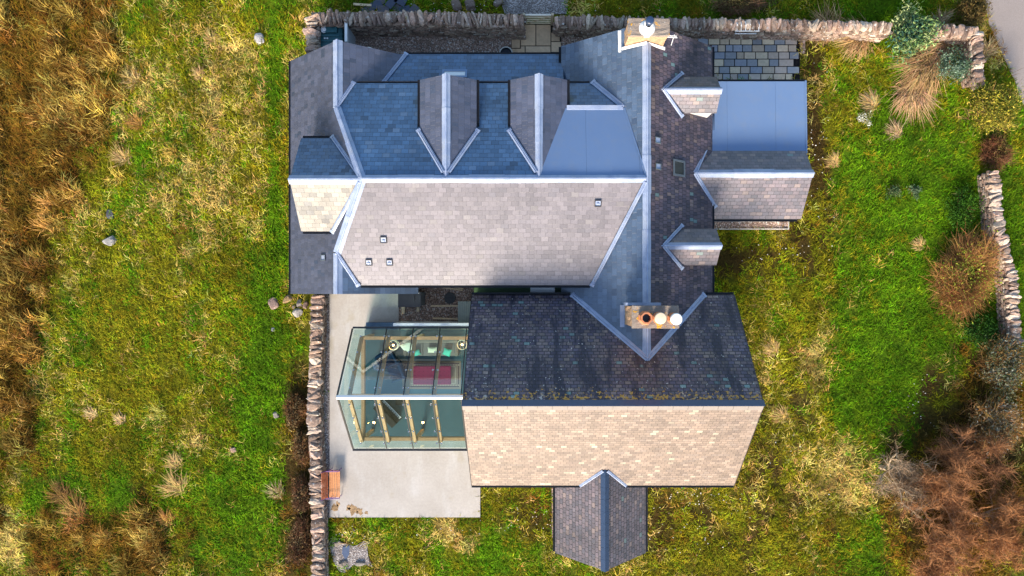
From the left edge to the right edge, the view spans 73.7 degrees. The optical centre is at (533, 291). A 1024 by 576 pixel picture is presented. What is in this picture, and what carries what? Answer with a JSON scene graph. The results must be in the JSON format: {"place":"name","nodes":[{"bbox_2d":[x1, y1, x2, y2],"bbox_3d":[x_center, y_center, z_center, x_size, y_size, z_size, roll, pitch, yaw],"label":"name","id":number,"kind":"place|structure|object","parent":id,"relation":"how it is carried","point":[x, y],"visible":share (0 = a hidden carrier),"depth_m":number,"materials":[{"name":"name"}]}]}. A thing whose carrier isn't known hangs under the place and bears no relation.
{"place":"outdoors","nodes":[
{"label":"outdoors","id":0,"kind":"place"},
{"bbox_2d":[330,294,479,516],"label":"terrace","id":1,"kind":"structure","parent":0,"point":[404,483],"depth_m":35.88,"materials":[{"name":"concrete"}]},
{"bbox_2d":[321,468,341,500],"bbox_3d":[-10.435,10.009,35.412,0.880,0.940,1.454,0,90,0],"label":"garden bench","id":2,"kind":"object","parent":1,"relation":"on","point":[332,484],"visible":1,"depth_m":35.45,"materials":[{"name":"brown wood"}]},
{"bbox_2d":[336,321,468,450],"bbox_3d":[-5.925,4.730,33.428,6.050,4.945,6.300,0,90,0],"label":"conservatory","id":3,"kind":"object","parent":1,"relation":"on","point":[439,412],"visible":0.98,"depth_m":34.76,"materials":[{"name":"clear glass"}]},
{"bbox_2d":[375,349,397,368],"bbox_3d":[-7.624,3.537,35.425,0.940,0.880,0.820,-29,90,0],"label":"armchair","id":4,"kind":"object","parent":3,"relation":"on","point":[391,357],"visible":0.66,"depth_m":35.45,"materials":[{"name":"fabric"}]},
{"bbox_2d":[373,399,402,427],"bbox_3d":[-7.458,6.266,35.365,0.670,1.000,1.400,-44,90,0],"label":"piano","id":5,"kind":"object","parent":3,"relation":"on","point":[393,417],"visible":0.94,"depth_m":35.16,"materials":[{"name":"paint"}]},
{"bbox_2d":[389,340,399,349],"bbox_3d":[-7.109,2.745,35.242,0.537,1.245,0.537,0,90,0],"label":"table lamp","id":6,"kind":"object","parent":3,"relation":"on","point":[397,343],"visible":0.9,"depth_m":34.70,"materials":[{"name":"white fabric"}]},
{"bbox_2d":[386,361,405,382],"bbox_3d":[-7.086,4.186,35.425,0.820,0.880,0.940,-21,90,0],"label":"armchair","id":7,"kind":"object","parent":3,"relation":"on","point":[396,371],"visible":0.9,"depth_m":35.45,"materials":[{"name":"fabric"}]},
{"bbox_2d":[395,399,403,404],"bbox_3d":[-6.912,5.755,35.612,0.440,0.505,0.300,0,90,0],"label":"piano stool","id":8,"kind":"object","parent":3,"relation":"on","point":[398,401],"visible":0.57,"depth_m":35.36,"materials":[{"name":"fabric"}]},
{"bbox_2d":[402,340,458,355],"bbox_3d":[-5.298,2.895,35.472,2.866,0.785,0.950,0,90,0],"label":"sofa","id":9,"kind":"object","parent":3,"relation":"on","point":[422,345],"visible":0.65,"depth_m":35.42,"materials":[{"name":"fabric"}]},
{"bbox_2d":[399,343,411,351],"bbox_3d":[-6.488,2.873,35.300,0.620,0.322,0.509,-29,90,0],"label":"cushion","id":10,"kind":"object","parent":9,"relation":"on","point":[405,346],"visible":0.81,"depth_m":35.20,"materials":[{"name":"fabric"}]},
{"bbox_2d":[427,347,436,352],"bbox_3d":[-5.204,3.038,35.300,0.500,0.236,0.298,0,90,0],"label":"cushion","id":11,"kind":"object","parent":9,"relation":"on","point":[431,349],"visible":0.94,"depth_m":35.22,"materials":[{"name":"fabric"}]},
{"bbox_2d":[443,347,451,356],"bbox_3d":[-4.449,3.156,35.300,0.420,0.279,0.404,20,90,0],"label":"cushion","id":12,"kind":"object","parent":9,"relation":"on","point":[446,352],"visible":1,"depth_m":35.21,"materials":[{"name":"fabric"}]},
{"bbox_2d":[402,361,460,388],"bbox_3d":[-5.328,4.405,35.853,3.077,0.020,1.460,0,90,0],"label":"rug","id":13,"kind":"object","parent":3,"relation":"on","point":[455,374],"visible":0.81,"depth_m":35.85,"materials":[{"name":"fabric"}]},
{"bbox_2d":[413,366,450,384],"bbox_3d":[-5.259,4.377,35.663,1.962,0.375,0.960,0,90,0],"label":"footstool","id":14,"kind":"object","parent":13,"relation":"on","point":[423,375],"visible":0.94,"depth_m":35.48,"materials":[{"name":"fabric"}]},
{"bbox_2d":[457,340,466,349],"bbox_3d":[-3.611,2.725,35.242,0.537,1.245,0.537,0,90,0],"label":"table lamp","id":15,"kind":"object","parent":3,"relation":"on","point":[463,343],"visible":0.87,"depth_m":34.67,"materials":[{"name":"white fabric"}]},
{"bbox_2d":[444,292,455,303],"bbox_3d":[-4.375,0.356,35.934,0.596,0.052,0.600,0,90,0],"label":"manhole cover","id":16,"kind":"object","parent":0,"point":[449,297],"visible":1,"depth_m":35.91,"materials":[{"name":"metal"}]},
{"bbox_2d":[0,0,1023,575],"bbox_3d":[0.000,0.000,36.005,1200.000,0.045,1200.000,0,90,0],"label":"ground","id":17,"kind":"structure","parent":0,"point":[924,410],"depth_m":36.01,"materials":[{"name":"plant"}]},
{"bbox_2d":[21,101,49,131],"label":"grass tussock","id":18,"kind":"object","parent":17,"relation":"on","point":[34,118],"depth_m":35.68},
{"bbox_2d":[40,476,75,505],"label":"grass tussock","id":19,"kind":"object","parent":17,"relation":"on","point":[60,493],"depth_m":35.81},
{"bbox_2d":[52,112,80,136],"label":"grass tussock","id":20,"kind":"object","parent":17,"relation":"on","point":[68,124],"depth_m":35.70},
{"bbox_2d":[52,486,93,525],"bbox_3d":[-24.170,11.380,35.803,1.996,0.394,2.325,-32,90,0],"label":"grass tussock","id":21,"kind":"object","parent":17,"relation":"on","point":[75,508],"depth_m":35.81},
{"bbox_2d":[82,404,98,419],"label":"grass tussock","id":22,"kind":"object","parent":17,"relation":"on","point":[89,413],"depth_m":35.88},
{"bbox_2d":[0,0,198,575],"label":"rushes","id":23,"kind":"object","parent":17,"relation":"on","point":[66,100],"visible":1,"depth_m":35.64,"materials":[{"name":"brown plant"}]},
{"bbox_2d":[102,235,116,245],"bbox_3d":[-22.230,-2.638,35.900,0.623,0.375,0.531,-36,90,0],"label":"boulder","id":24,"kind":"object","parent":17,"relation":"on","point":[110,241],"visible":1,"depth_m":35.74,"materials":[{"name":"stone"}]},
{"bbox_2d":[106,209,113,218],"bbox_3d":[-22.262,-4.061,35.936,0.388,0.240,0.507,0,90,0],"label":"boulder","id":25,"kind":"object","parent":17,"relation":"on","point":[109,215],"visible":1,"depth_m":35.85,"materials":[{"name":"stone"}]},
{"bbox_2d":[104,140,132,166],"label":"grass tussock","id":26,"kind":"object","parent":17,"relation":"on","point":[120,155],"depth_m":35.85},
{"bbox_2d":[112,410,125,424],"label":"grass tussock","id":27,"kind":"object","parent":17,"relation":"on","point":[117,418],"depth_m":35.87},
{"bbox_2d":[118,65,142,89],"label":"grass tussock","id":28,"kind":"object","parent":17,"relation":"on","point":[131,77],"depth_m":35.84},
{"bbox_2d":[123,110,145,130],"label":"grass tussock","id":29,"kind":"object","parent":17,"relation":"on","point":[134,122],"depth_m":35.85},
{"bbox_2d":[132,511,153,526],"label":"grass tussock","id":30,"kind":"object","parent":17,"relation":"on","point":[146,519],"depth_m":35.80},
{"bbox_2d":[151,507,176,526],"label":"grass tussock","id":31,"kind":"object","parent":17,"relation":"on","point":[162,514],"depth_m":35.84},
{"bbox_2d":[154,464,191,497],"bbox_3d":[-18.986,9.934,35.812,2.138,0.377,1.963,0,90,0],"label":"grass tussock","id":32,"kind":"object","parent":17,"relation":"on","point":[174,484],"depth_m":35.79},
{"bbox_2d":[162,450,183,470],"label":"grass tussock","id":33,"kind":"object","parent":17,"relation":"on","point":[173,461],"depth_m":35.83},
{"bbox_2d":[190,65,205,80],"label":"grass tussock","id":34,"kind":"object","parent":17,"relation":"on","point":[197,73],"depth_m":35.84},
{"bbox_2d":[201,29,218,46],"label":"grass tussock","id":35,"kind":"object","parent":17,"relation":"on","point":[209,38],"depth_m":35.86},
{"bbox_2d":[254,33,263,44],"bbox_3d":[-14.382,-13.272,35.889,0.476,0.354,0.581,-14,90,0],"label":"boulder","id":36,"kind":"object","parent":17,"relation":"on","point":[257,37],"visible":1,"depth_m":35.77,"materials":[{"name":"stone"}]},
{"bbox_2d":[261,480,284,499],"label":"grass tussock","id":37,"kind":"object","parent":17,"relation":"on","point":[274,491],"depth_m":35.88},
{"bbox_2d":[268,297,278,309],"bbox_3d":[-13.649,0.636,35.906,0.522,0.323,0.617,-27,90,0],"label":"boulder","id":38,"kind":"object","parent":17,"relation":"on","point":[273,303],"visible":1,"depth_m":35.77,"materials":[{"name":"stone"}]},
{"bbox_2d":[283,295,292,302],"bbox_3d":[-12.932,0.414,35.917,0.575,0.275,0.347,-28,90,0],"label":"boulder","id":39,"kind":"object","parent":17,"relation":"on","point":[287,298],"visible":1,"depth_m":35.80,"materials":[{"name":"stone"}]},
{"bbox_2d":[280,390,307,433],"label":"bramble","id":40,"kind":"object","parent":17,"relation":"on","point":[295,405],"visible":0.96,"depth_m":35.55,"materials":[{"name":"brown plant"}]},
{"bbox_2d":[283,512,311,570],"bbox_3d":[-12.205,12.908,35.646,1.843,1.336,3.654,0,90,0],"label":"bramble","id":41,"kind":"object","parent":17,"relation":"on","point":[303,536],"visible":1,"depth_m":35.57,"materials":[{"name":"brown plant"}]},
{"bbox_2d":[292,308,302,316],"bbox_3d":[-12.395,1.109,35.893,0.487,0.356,0.480,36,90,0],"label":"boulder","id":42,"kind":"object","parent":17,"relation":"on","point":[297,312],"visible":1,"depth_m":35.78,"materials":[{"name":"stone"}]},
{"bbox_2d":[296,299,301,306],"bbox_3d":[-12.299,0.642,35.917,0.278,0.330,0.422,-13,90,0],"label":"boulder","id":43,"kind":"object","parent":17,"relation":"on","point":[298,303],"visible":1,"depth_m":35.82,"materials":[{"name":"stone"}]},
{"bbox_2d":[289,471,310,518],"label":"bramble","id":44,"kind":"object","parent":17,"relation":"on","point":[301,486],"visible":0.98,"depth_m":35.52,"materials":[{"name":"brown plant"}]},
{"bbox_2d":[290,430,309,470],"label":"bramble","id":45,"kind":"object","parent":17,"relation":"on","point":[301,441],"visible":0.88,"depth_m":35.52,"materials":[{"name":"brown plant"}]},
{"bbox_2d":[303,301,308,308],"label":"boulder","id":46,"kind":"object","parent":17,"relation":"on","point":[305,304],"visible":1,"depth_m":35.78,"materials":[{"name":"stone"}]},
{"bbox_2d":[306,294,328,575],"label":"stone wall","id":47,"kind":"structure","parent":17,"relation":"on","point":[319,531],"depth_m":35.29,"materials":[{"name":"stone"}]},
{"bbox_2d":[323,295,329,517],"bbox_3d":[-10.922,6.090,35.990,0.377,0.060,11.802,0,90,0],"label":"gravel strip","id":48,"kind":"object","parent":17,"relation":"on","point":[326,409],"visible":0.64,"depth_m":35.96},
{"bbox_2d":[320,27,344,46],"bbox_3d":[-10.314,-12.889,35.270,1.400,1.460,1.400,0,90,0],"label":"oil tank","id":49,"kind":"object","parent":17,"relation":"on","point":[329,35],"visible":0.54,"depth_m":34.66,"materials":[{"name":"teal plastic"}]},
{"bbox_2d":[339,561,346,566],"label":"boulder","id":50,"kind":"object","parent":17,"relation":"on","point":[342,563],"visible":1,"depth_m":35.88,"materials":[{"name":"stone"}]},
{"bbox_2d":[329,536,372,572],"bbox_3d":[-9.600,13.888,36.000,2.315,0.060,1.938,0,90,0],"label":"gravel patch","id":51,"kind":"object","parent":17,"relation":"on","point":[356,554],"visible":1,"depth_m":35.97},
{"bbox_2d":[342,546,349,558],"bbox_3d":[-9.868,13.771,35.955,0.400,0.030,0.720,0,90,0],"label":"broken slate","id":52,"kind":"object","parent":51,"relation":"on","point":[345,551],"visible":1,"depth_m":35.94,"materials":[{"name":"stone"}]},
{"bbox_2d":[355,561,364,565],"bbox_3d":[-9.117,14.353,35.954,0.531,0.186,0.239,0,90,0],"label":"boulder","id":53,"kind":"object","parent":17,"relation":"on","point":[360,563],"visible":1,"depth_m":35.88,"materials":[{"name":"stone"}]},
{"bbox_2d":[361,0,418,12],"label":"slate pile","id":54,"kind":"object","parent":17,"relation":"on","point":[390,4],"visible":0.77,"depth_m":35.85,"materials":[{"name":"stone"}]},
{"bbox_2d":[353,3,370,6],"bbox_3d":[-8.968,-15.058,35.903,0.944,0.075,0.120,4,90,0],"label":"timber plank","id":55,"kind":"object","parent":54,"relation":"on","point":[358,4],"visible":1,"depth_m":35.87,"materials":[{"name":"grey wood"}]},
{"bbox_2d":[398,292,424,306],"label":"garden store","id":56,"kind":"structure","parent":17,"relation":"on","point":[411,300],"depth_m":34.18,"materials":[{"name":"wood"}]},
{"bbox_2d":[302,8,526,53],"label":"stone wall","id":57,"kind":"structure","parent":17,"relation":"on","point":[437,24],"depth_m":34.35,"materials":[{"name":"stone"}]},
{"bbox_2d":[355,36,510,53],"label":"yard gravel","id":58,"kind":"structure","parent":17,"relation":"on","point":[398,45],"depth_m":35.97,"materials":[{"name":"gravel"}]},
{"bbox_2d":[345,23,354,43],"bbox_3d":[-9.388,-13.123,35.105,0.130,1.730,1.197,0,90,0],"label":"screen panel","id":59,"kind":"object","parent":58,"relation":"on","point":[349,37],"visible":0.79,"depth_m":34.63,"materials":[{"name":"white paint"}]},
{"bbox_2d":[499,46,512,51],"bbox_3d":[-1.406,-12.340,35.680,0.714,0.580,0.714,0,90,0],"label":"plant tub","id":60,"kind":"object","parent":58,"relation":"on","point":[505,49],"visible":0.39,"depth_m":35.49,"materials":[{"name":"paint"}]},
{"bbox_2d":[399,288,473,321],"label":"court gravel","id":61,"kind":"structure","parent":17,"relation":"on","point":[433,296],"depth_m":35.97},
{"bbox_2d":[431,305,457,306],"bbox_3d":[-4.656,0.774,35.903,1.444,0.075,0.100,0,90,0],"label":"timber plank","id":62,"kind":"object","parent":61,"relation":"on","point":[444,305],"visible":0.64,"depth_m":35.87,"materials":[{"name":"brown wood"}]},
{"bbox_2d":[433,317,457,319],"bbox_3d":[-4.604,1.444,35.903,1.340,0.075,0.100,2,90,0],"label":"timber plank","id":63,"kind":"object","parent":61,"relation":"on","point":[445,318],"visible":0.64,"depth_m":35.87,"materials":[{"name":"brown wood"}]},
{"bbox_2d":[451,0,461,10],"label":"boulder","id":64,"kind":"object","parent":17,"relation":"on","point":[456,5],"visible":0.99,"depth_m":35.69,"materials":[{"name":"stone"}]},
{"bbox_2d":[458,301,470,322],"bbox_3d":[-3.445,1.107,35.212,0.681,1.615,1.192,0,90,0],"label":"side porch","id":65,"kind":"object","parent":17,"relation":"on","point":[463,311],"visible":0.61,"depth_m":34.41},
{"bbox_2d":[465,0,475,11],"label":"boulder","id":66,"kind":"object","parent":17,"relation":"on","point":[469,4],"visible":1,"depth_m":35.71,"materials":[{"name":"stone"}]},
{"bbox_2d":[493,0,502,7],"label":"boulder","id":67,"kind":"object","parent":17,"relation":"on","point":[497,3],"visible":1,"depth_m":35.76,"materials":[{"name":"stone"}]},
{"bbox_2d":[502,0,568,13],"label":"drive gravel","id":68,"kind":"structure","parent":17,"relation":"on","point":[534,6],"depth_m":35.97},
{"bbox_2d":[288,16,814,571],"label":"house","id":69,"kind":"structure","parent":17,"relation":"on","point":[562,210],"depth_m":30.58,"materials":[{"name":"grey stone"}]},
{"bbox_2d":[442,69,467,77],"bbox_3d":[-3.726,-10.345,32.448,1.200,0.294,0.440,0,90,0],"label":"roof window","id":70,"kind":"structure","parent":69,"relation":"in","point":[455,72],"depth_m":32.45,"materials":[{"name":"white paint"}]},
{"bbox_2d":[673,159,684,176],"bbox_3d":[6.641,-5.592,31.041,0.660,0.651,0.740,0,90,0],"label":"roof window","id":71,"kind":"structure","parent":69,"relation":"in","point":[678,165],"depth_m":30.99,"materials":[{"name":"grey glass"}]},
{"bbox_2d":[552,489,552,536],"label":"margin gravel","id":72,"kind":"structure","parent":17,"relation":"on","point":[552,516],"depth_m":35.97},
{"bbox_2d":[339,3,927,555],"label":"pebbles","id":73,"kind":"object","parent":17,"relation":"on","point":[681,499],"visible":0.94,"depth_m":35.93,"materials":[{"name":"stone"}]},
{"bbox_2d":[561,36,804,53],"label":"side gravel","id":74,"kind":"structure","parent":17,"relation":"on","point":[566,40],"depth_m":35.97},
{"bbox_2d":[552,14,892,42],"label":"stone wall","id":75,"kind":"structure","parent":17,"relation":"on","point":[772,28],"depth_m":34.70,"materials":[{"name":"stone"}]},
{"bbox_2d":[523,13,553,24],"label":"garden gate","id":76,"kind":"structure","parent":75,"relation":"attached to","point":[544,16],"depth_m":35.08,"materials":[{"name":"grey wood"}]},
{"bbox_2d":[735,21,759,33],"bbox_3d":[10.911,-13.450,34.783,1.253,0.454,0.563,0,90,0],"label":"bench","id":77,"kind":"object","parent":75,"relation":"attached to","point":[749,30],"visible":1,"depth_m":34.76,"materials":[{"name":"white paint"}]},
{"bbox_2d":[696,0,782,18],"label":"bramble","id":78,"kind":"object","parent":17,"relation":"on","point":[735,5],"visible":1,"depth_m":35.55,"materials":[{"name":"green plant"}]},
{"bbox_2d":[698,38,799,78],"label":"stone patio","id":79,"kind":"structure","parent":17,"relation":"on","point":[734,58],"depth_m":35.91,"materials":[{"name":"stone"}]},
{"bbox_2d":[714,222,788,229],"bbox_3d":[11.429,-3.518,35.920,4.033,0.160,0.553,0,90,0],"label":"gravel bed","id":80,"kind":"object","parent":17,"relation":"on","point":[750,225],"visible":0.57,"depth_m":35.90,"materials":[{"name":"gravel"}]},
{"bbox_2d":[762,337,781,356],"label":"grass tussock","id":81,"kind":"object","parent":17,"relation":"on","point":[770,351],"depth_m":35.88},
{"bbox_2d":[769,403,789,423],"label":"grass tussock","id":82,"kind":"object","parent":17,"relation":"on","point":[778,415],"depth_m":35.90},
{"bbox_2d":[807,0,843,46],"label":"arching grass","id":83,"kind":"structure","parent":17,"relation":"on","point":[820,18],"depth_m":35.63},
{"bbox_2d":[824,149,840,169],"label":"grass tussock","id":84,"kind":"object","parent":17,"relation":"on","point":[833,161],"depth_m":35.86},
{"bbox_2d":[831,12,880,63],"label":"arching grass","id":85,"kind":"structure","parent":17,"relation":"on","point":[856,46],"depth_m":35.60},
{"bbox_2d":[858,110,873,125],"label":"shrub","id":86,"kind":"object","parent":17,"relation":"on","point":[864,120],"visible":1,"depth_m":35.66,"materials":[{"name":"white plant"}]},
{"bbox_2d":[856,86,880,113],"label":"grass tussock","id":87,"kind":"object","parent":17,"relation":"on","point":[872,106],"depth_m":35.85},
{"bbox_2d":[882,117,904,140],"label":"grass tussock","id":88,"kind":"object","parent":17,"relation":"on","point":[898,130],"depth_m":35.85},
{"bbox_2d":[885,184,901,199],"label":"shrub","id":89,"kind":"object","parent":17,"relation":"on","point":[894,190],"visible":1,"depth_m":35.69,"materials":[{"name":"green plant"}]},
{"bbox_2d":[863,442,941,523],"bbox_3d":[18.832,9.466,34.446,4.471,3.238,3.602,25,90,0],"label":"bare tree","id":90,"kind":"object","parent":17,"relation":"on","point":[899,484],"visible":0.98,"depth_m":34.52,"materials":[{"name":"plant"}]},
{"bbox_2d":[877,75,943,128],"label":"arching grass","id":91,"kind":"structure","parent":17,"relation":"on","point":[903,98],"depth_m":35.59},
{"bbox_2d":[906,184,922,199],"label":"shrub","id":92,"kind":"object","parent":17,"relation":"on","point":[914,190],"visible":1,"depth_m":35.74,"materials":[{"name":"green plant"}]},
{"bbox_2d":[885,0,949,69],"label":"shrub","id":93,"kind":"object","parent":17,"relation":"on","point":[915,30],"visible":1,"depth_m":34.57,"materials":[{"name":"green plant"}]},
{"bbox_2d":[910,234,925,250],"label":"grass tussock","id":94,"kind":"object","parent":17,"relation":"on","point":[918,243],"depth_m":35.88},
{"bbox_2d":[918,24,959,76],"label":"arching grass","id":95,"kind":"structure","parent":17,"relation":"on","point":[937,47],"depth_m":35.65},
{"bbox_2d":[895,459,993,553],"bbox_3d":[20.726,10.513,34.339,4.897,3.450,4.466,30,90,0],"label":"bare tree","id":96,"kind":"object","parent":17,"relation":"on","point":[933,481],"visible":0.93,"depth_m":34.21,"materials":[{"name":"plant"}]},
{"bbox_2d":[935,42,978,84],"bbox_3d":[21.856,-11.789,35.260,2.335,1.530,2.281,0,90,0],"label":"shrub","id":97,"kind":"object","parent":17,"relation":"on","point":[957,70],"visible":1,"depth_m":35.09,"materials":[{"name":"green plant"}]},
{"bbox_2d":[929,23,985,90],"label":"stone wall","id":98,"kind":"structure","parent":17,"relation":"on","point":[968,38],"depth_m":34.90,"materials":[{"name":"stone"}]},
{"bbox_2d":[941,178,985,237],"bbox_3d":[22.293,-4.248,35.559,2.289,0.938,2.846,38,90,0],"label":"shrub","id":99,"kind":"object","parent":17,"relation":"on","point":[960,209],"visible":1,"depth_m":35.45,"materials":[{"name":"green plant"}]},
{"bbox_2d":[910,516,1018,575],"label":"bare tree","id":100,"kind":"object","parent":17,"relation":"on","point":[940,552],"visible":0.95,"depth_m":34.19,"materials":[{"name":"plant"}]},
{"bbox_2d":[925,218,1009,326],"bbox_3d":[22.499,-0.921,35.036,4.626,2.366,5.958,41,90,0],"label":"shrub","id":101,"kind":"object","parent":17,"relation":"on","point":[957,265],"visible":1,"depth_m":35.13,"materials":[{"name":"brown plant"}]},
{"bbox_2d":[920,418,1020,496],"bbox_3d":[22.159,8.374,34.510,4.837,3.112,4.135,0,90,0],"label":"bare tree","id":102,"kind":"object","parent":17,"relation":"on","point":[959,453],"visible":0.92,"depth_m":34.52,"materials":[{"name":"plant"}]},
{"bbox_2d":[951,0,992,28],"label":"bramble","id":103,"kind":"object","parent":17,"relation":"on","point":[977,6],"visible":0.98,"depth_m":35.35,"materials":[{"name":"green plant"}]},
{"bbox_2d":[958,309,1004,355],"bbox_3d":[23.329,2.152,35.494,2.741,1.066,2.524,29,90,0],"label":"shrub","id":104,"kind":"object","parent":17,"relation":"on","point":[975,331],"visible":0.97,"depth_m":35.34,"materials":[{"name":"green plant"}]},
{"bbox_2d":[958,480,1023,575],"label":"bare tree","id":105,"kind":"object","parent":17,"relation":"on","point":[993,528],"visible":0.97,"depth_m":34.19,"materials":[{"name":"plant"}]},
{"bbox_2d":[958,74,1023,144],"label":"shrub","id":106,"kind":"object","parent":17,"relation":"on","point":[996,111],"visible":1,"depth_m":34.70,"materials":[{"name":"yellow plant"}]},
{"bbox_2d":[960,385,1023,463],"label":"shrub","id":107,"kind":"object","parent":17,"relation":"on","point":[995,419],"visible":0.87,"depth_m":34.89,"materials":[{"name":"green plant"}]},
{"bbox_2d":[983,33,1001,61],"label":"arching grass","id":108,"kind":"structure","parent":17,"relation":"on","point":[988,49],"depth_m":35.76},
{"bbox_2d":[970,328,1023,406],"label":"shrub","id":109,"kind":"object","parent":17,"relation":"on","point":[1011,361],"visible":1,"depth_m":34.86,"materials":[{"name":"green plant"}]},
{"bbox_2d":[978,130,1016,172],"bbox_3d":[24.197,-7.236,35.443,2.093,1.576,2.398,0,90,0],"label":"shrub","id":110,"kind":"object","parent":17,"relation":"on","point":[994,147],"visible":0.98,"depth_m":35.47,"materials":[{"name":"brown plant"}]},
{"bbox_2d":[977,170,1023,344],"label":"stone wall","id":111,"kind":"structure","parent":17,"relation":"on","point":[989,184],"depth_m":35.09,"materials":[{"name":"stone"}]},
{"bbox_2d":[511,24,560,51],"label":"flagstone path","id":112,"kind":"structure","parent":0,"point":[541,38],"depth_m":35.93,"materials":[{"name":"stone"}]},
{"bbox_2d":[882,49,947,108],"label":"arching grass","id":113,"kind":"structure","parent":0,"point":[918,71],"depth_m":35.52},
{"bbox_2d":[931,7,957,23],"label":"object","id":114,"kind":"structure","parent":0,"point":[942,18],"depth_m":35.64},
{"bbox_2d":[983,0,1023,104],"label":"road","id":115,"kind":"structure","parent":0,"point":[1007,18],"depth_m":35.95,"materials":[{"name":"asphalt"}]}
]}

